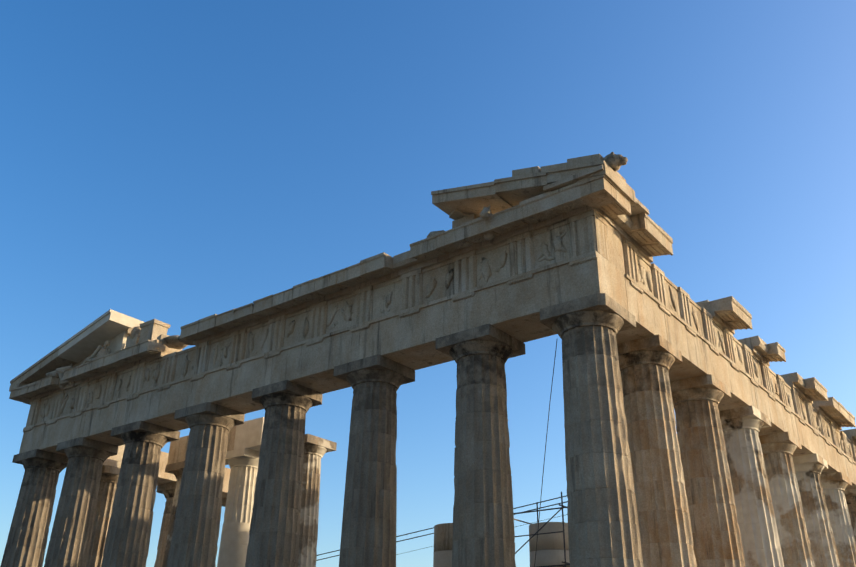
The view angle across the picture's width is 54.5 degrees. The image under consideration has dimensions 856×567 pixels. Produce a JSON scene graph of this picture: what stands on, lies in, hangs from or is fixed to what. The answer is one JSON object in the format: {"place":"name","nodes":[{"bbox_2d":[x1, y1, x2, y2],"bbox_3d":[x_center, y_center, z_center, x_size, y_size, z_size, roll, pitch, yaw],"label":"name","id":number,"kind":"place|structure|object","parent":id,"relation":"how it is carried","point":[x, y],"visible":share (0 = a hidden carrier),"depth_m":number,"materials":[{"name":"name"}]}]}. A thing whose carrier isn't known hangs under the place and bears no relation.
{"place":"outdoors","nodes":[
{"label":"outdoors","id":0,"kind":"place"},
{"bbox_2d":[0,0,855,566],"label":"sky","id":1,"kind":"structure","parent":0,"point":[176,163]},
{"label":"ground","id":2,"kind":"structure","parent":0,"visible":0},
{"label":"stepped temple platform","id":3,"kind":"object","parent":2,"relation":"on","visible":0},
{"bbox_2d":[1,449,67,566],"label":"column","id":4,"kind":"structure","parent":3,"relation":"on","point":[26,544],"depth_m":38.22,"materials":[{"name":"stone"}]},
{"bbox_2d":[44,437,117,566],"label":"column","id":5,"kind":"structure","parent":3,"relation":"on","point":[70,537],"depth_m":36.14,"materials":[{"name":"stone"}]},
{"bbox_2d":[87,465,119,566],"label":"column","id":6,"kind":"structure","parent":3,"relation":"on","point":[107,488],"depth_m":40.84,"materials":[{"name":"stone"}]},
{"bbox_2d":[101,420,179,566],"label":"column","id":7,"kind":"structure","parent":3,"relation":"on","point":[127,542],"depth_m":33.68,"materials":[{"name":"stone"}]},
{"bbox_2d":[19,250,627,455],"bbox_3d":[-6.895,3.952,32.117,30.650,1.356,1.837,-18,-32,34],"label":"architrave","id":8,"kind":"object","parent":7,"relation":"on","point":[512,306],"visible":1,"depth_m":27.97,"materials":[{"name":"stone"}]},
{"bbox_2d":[26,210,623,426],"bbox_3d":[-6.862,2.748,32.727,30.660,1.350,1.782,-18,-32,34],"label":"frieze","id":9,"kind":"object","parent":8,"relation":"on","point":[530,251],"visible":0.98,"depth_m":28.73,"materials":[{"name":"stone"}]},
{"bbox_2d":[27,403,36,425],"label":"frieze","id":10,"kind":"object","parent":9,"relation":"attached to","point":[33,414],"depth_m":40.33,"materials":[{"name":"stone"}]},
{"bbox_2d":[17,182,592,400],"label":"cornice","id":11,"kind":"structure","parent":9,"relation":"on","point":[543,210],"depth_m":28.64,"materials":[{"name":"stone"}]},
{"bbox_2d":[9,388,30,402],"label":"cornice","id":12,"kind":"structure","parent":11,"relation":"part of","point":[13,393],"depth_m":40.74,"materials":[{"name":"stone"}]},
{"bbox_2d":[46,340,110,388],"bbox_3d":[-16.202,3.819,38.765,4.073,1.706,0.834,-14,-30,28],"label":"dionysos horses sculpture","id":13,"kind":"object","parent":11,"relation":"on","point":[99,351],"visible":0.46,"depth_m":38.33,"materials":[{"name":"beige stone"}]},
{"bbox_2d":[9,309,193,391],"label":"pediment remains","id":14,"kind":"object","parent":11,"relation":"on","point":[83,344],"visible":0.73,"depth_m":38.35,"materials":[{"name":"stone"}]},
{"bbox_2d":[480,205,494,240],"bbox_3d":[1.816,-1.980,25.418,0.415,1.115,1.119,-4,-26,10],"label":"pediment horse sculpture","id":15,"kind":"object","parent":11,"relation":"attached to","point":[485,212],"visible":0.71,"depth_m":25.36,"materials":[{"name":"grey stone"}]},
{"bbox_2d":[431,154,635,228],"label":"pediment remains","id":16,"kind":"object","parent":11,"relation":"on","point":[515,189],"visible":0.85,"depth_m":25.28,"materials":[{"name":"stone"}]},
{"bbox_2d":[126,209,469,339],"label":"stone blocks","id":17,"kind":"structure","parent":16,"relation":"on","point":[455,214],"depth_m":27.29,"materials":[{"name":"stone"}]},
{"bbox_2d":[577,175,617,207],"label":"cornice block","id":18,"kind":"structure","parent":16,"relation":"attached to","point":[597,191],"depth_m":23.41,"materials":[{"name":"stone"}]},
{"bbox_2d":[603,152,627,171],"bbox_3d":[4.960,-3.357,23.973,1.691,0.574,0.559,-18,-32,34],"label":"lion head sculpture","id":19,"kind":"object","parent":16,"relation":"on","point":[614,162],"visible":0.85,"depth_m":23.54,"materials":[{"name":"stone"}]},
{"bbox_2d":[154,482,175,566],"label":"column","id":20,"kind":"structure","parent":3,"relation":"on","point":[167,490],"depth_m":44.18,"materials":[{"name":"stone"}]},
{"bbox_2d":[103,445,230,497],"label":"architrave","id":21,"kind":"object","parent":20,"relation":"on","point":[164,477],"depth_m":43.89,"materials":[{"name":"stone"}]},
{"bbox_2d":[167,402,244,566],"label":"column","id":22,"kind":"structure","parent":3,"relation":"on","point":[194,540],"depth_m":31.20,"materials":[{"name":"stone"}]},
{"bbox_2d":[222,498,226,506],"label":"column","id":23,"kind":"structure","parent":3,"relation":"on","point":[223,502],"depth_m":47.98,"materials":[{"name":"stone"}]},
{"bbox_2d":[245,380,322,566],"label":"column","id":24,"kind":"structure","parent":3,"relation":"on","point":[274,531],"depth_m":28.72,"materials":[{"name":"stone"}]},
{"bbox_2d":[334,355,414,566],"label":"column","id":25,"kind":"structure","parent":3,"relation":"on","point":[368,531],"depth_m":26.25,"materials":[{"name":"stone"}]},
{"bbox_2d":[435,324,525,566],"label":"column","id":26,"kind":"structure","parent":3,"relation":"on","point":[483,526],"depth_m":23.78,"materials":[{"name":"stone"}]},
{"bbox_2d":[540,293,643,566],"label":"column","id":27,"kind":"structure","parent":3,"relation":"on","point":[603,527],"depth_m":21.65,"materials":[{"name":"stone"}]},
{"bbox_2d":[617,334,696,566],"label":"column","id":28,"kind":"structure","parent":3,"relation":"on","point":[664,521],"depth_m":24.39,"materials":[{"name":"stone"}]},
{"bbox_2d":[670,374,744,566],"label":"column","id":29,"kind":"structure","parent":3,"relation":"on","point":[717,540],"depth_m":27.58,"materials":[{"name":"stone"}]},
{"bbox_2d":[719,405,783,566],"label":"column","id":30,"kind":"structure","parent":3,"relation":"on","point":[741,428],"depth_m":30.72,"materials":[{"name":"stone"}]},
{"bbox_2d":[616,274,855,489],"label":"architrave","id":31,"kind":"object","parent":30,"relation":"on","point":[653,315],"visible":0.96,"depth_m":29.79,"materials":[{"name":"stone"}]},
{"bbox_2d":[577,210,855,461],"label":"frieze","id":32,"kind":"object","parent":31,"relation":"on","point":[652,278],"visible":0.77,"depth_m":30.10,"materials":[{"name":"stone"}]},
{"bbox_2d":[553,189,855,442],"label":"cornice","id":33,"kind":"structure","parent":32,"relation":"on","point":[646,236],"depth_m":30.87,"materials":[{"name":"stone"}]},
{"bbox_2d":[543,164,648,216],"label":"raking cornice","id":34,"kind":"structure","parent":33,"relation":"on","point":[638,207],"depth_m":23.91,"materials":[{"name":"stone"}]},
{"bbox_2d":[758,432,814,566],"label":"column","id":35,"kind":"structure","parent":3,"relation":"on","point":[778,449],"depth_m":33.87,"materials":[{"name":"stone"}]},
{"bbox_2d":[792,453,839,566],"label":"column","id":36,"kind":"structure","parent":3,"relation":"on","point":[809,468],"depth_m":37.01,"materials":[{"name":"stone"}]},
{"bbox_2d":[820,472,855,566],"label":"column","id":37,"kind":"structure","parent":3,"relation":"on","point":[835,485],"depth_m":40.22,"materials":[{"name":"stone"}]},
{"bbox_2d":[844,489,855,541],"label":"column","id":38,"kind":"structure","parent":3,"relation":"on","point":[850,495],"depth_m":43.70,"materials":[{"name":"stone"}]},
{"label":"pronaos platform","id":39,"kind":"structure","parent":3,"relation":"on","visible":0},
{"bbox_2d":[162,461,184,566],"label":"column","id":40,"kind":"structure","parent":39,"relation":"on","point":[176,469],"depth_m":39.93,"materials":[{"name":"stone"}]},
{"bbox_2d":[167,417,263,464],"bbox_3d":[-9.694,7.806,39.980,6.796,1.308,1.605,-18,-32,34],"label":"architrave","id":41,"kind":"object","parent":40,"relation":"on","point":[247,434],"visible":0.29,"depth_m":38.40,"materials":[{"name":"stone"}]},
{"bbox_2d":[217,448,259,566],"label":"column","id":42,"kind":"structure","parent":39,"relation":"on","point":[243,466],"depth_m":37.24,"materials":[{"name":"stone"}]},
{"bbox_2d":[298,434,336,566],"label":"column","id":43,"kind":"structure","parent":39,"relation":"on","point":[316,448],"depth_m":35.09,"materials":[{"name":"stone"}]},
{"bbox_2d":[433,523,452,566],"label":"column drum","id":44,"kind":"object","parent":39,"relation":"on","point":[443,538],"visible":0.48,"depth_m":29.42,"materials":[{"name":"stone"}]},
{"bbox_2d":[514,492,569,566],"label":"scaffolding","id":45,"kind":"object","parent":39,"relation":"on","point":[565,562],"visible":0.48,"depth_m":26.49,"materials":[{"name":"metal"}]},
{"bbox_2d":[316,341,567,566],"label":"cables","id":46,"kind":"object","parent":45,"relation":"attached to","point":[540,502],"visible":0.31,"depth_m":34.72,"materials":[{"name":"black metal"}]},
{"bbox_2d":[529,522,569,566],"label":"column drum","id":47,"kind":"object","parent":39,"relation":"on","point":[549,550],"visible":0.71,"depth_m":27.01,"materials":[{"name":"stone"}]}
]}

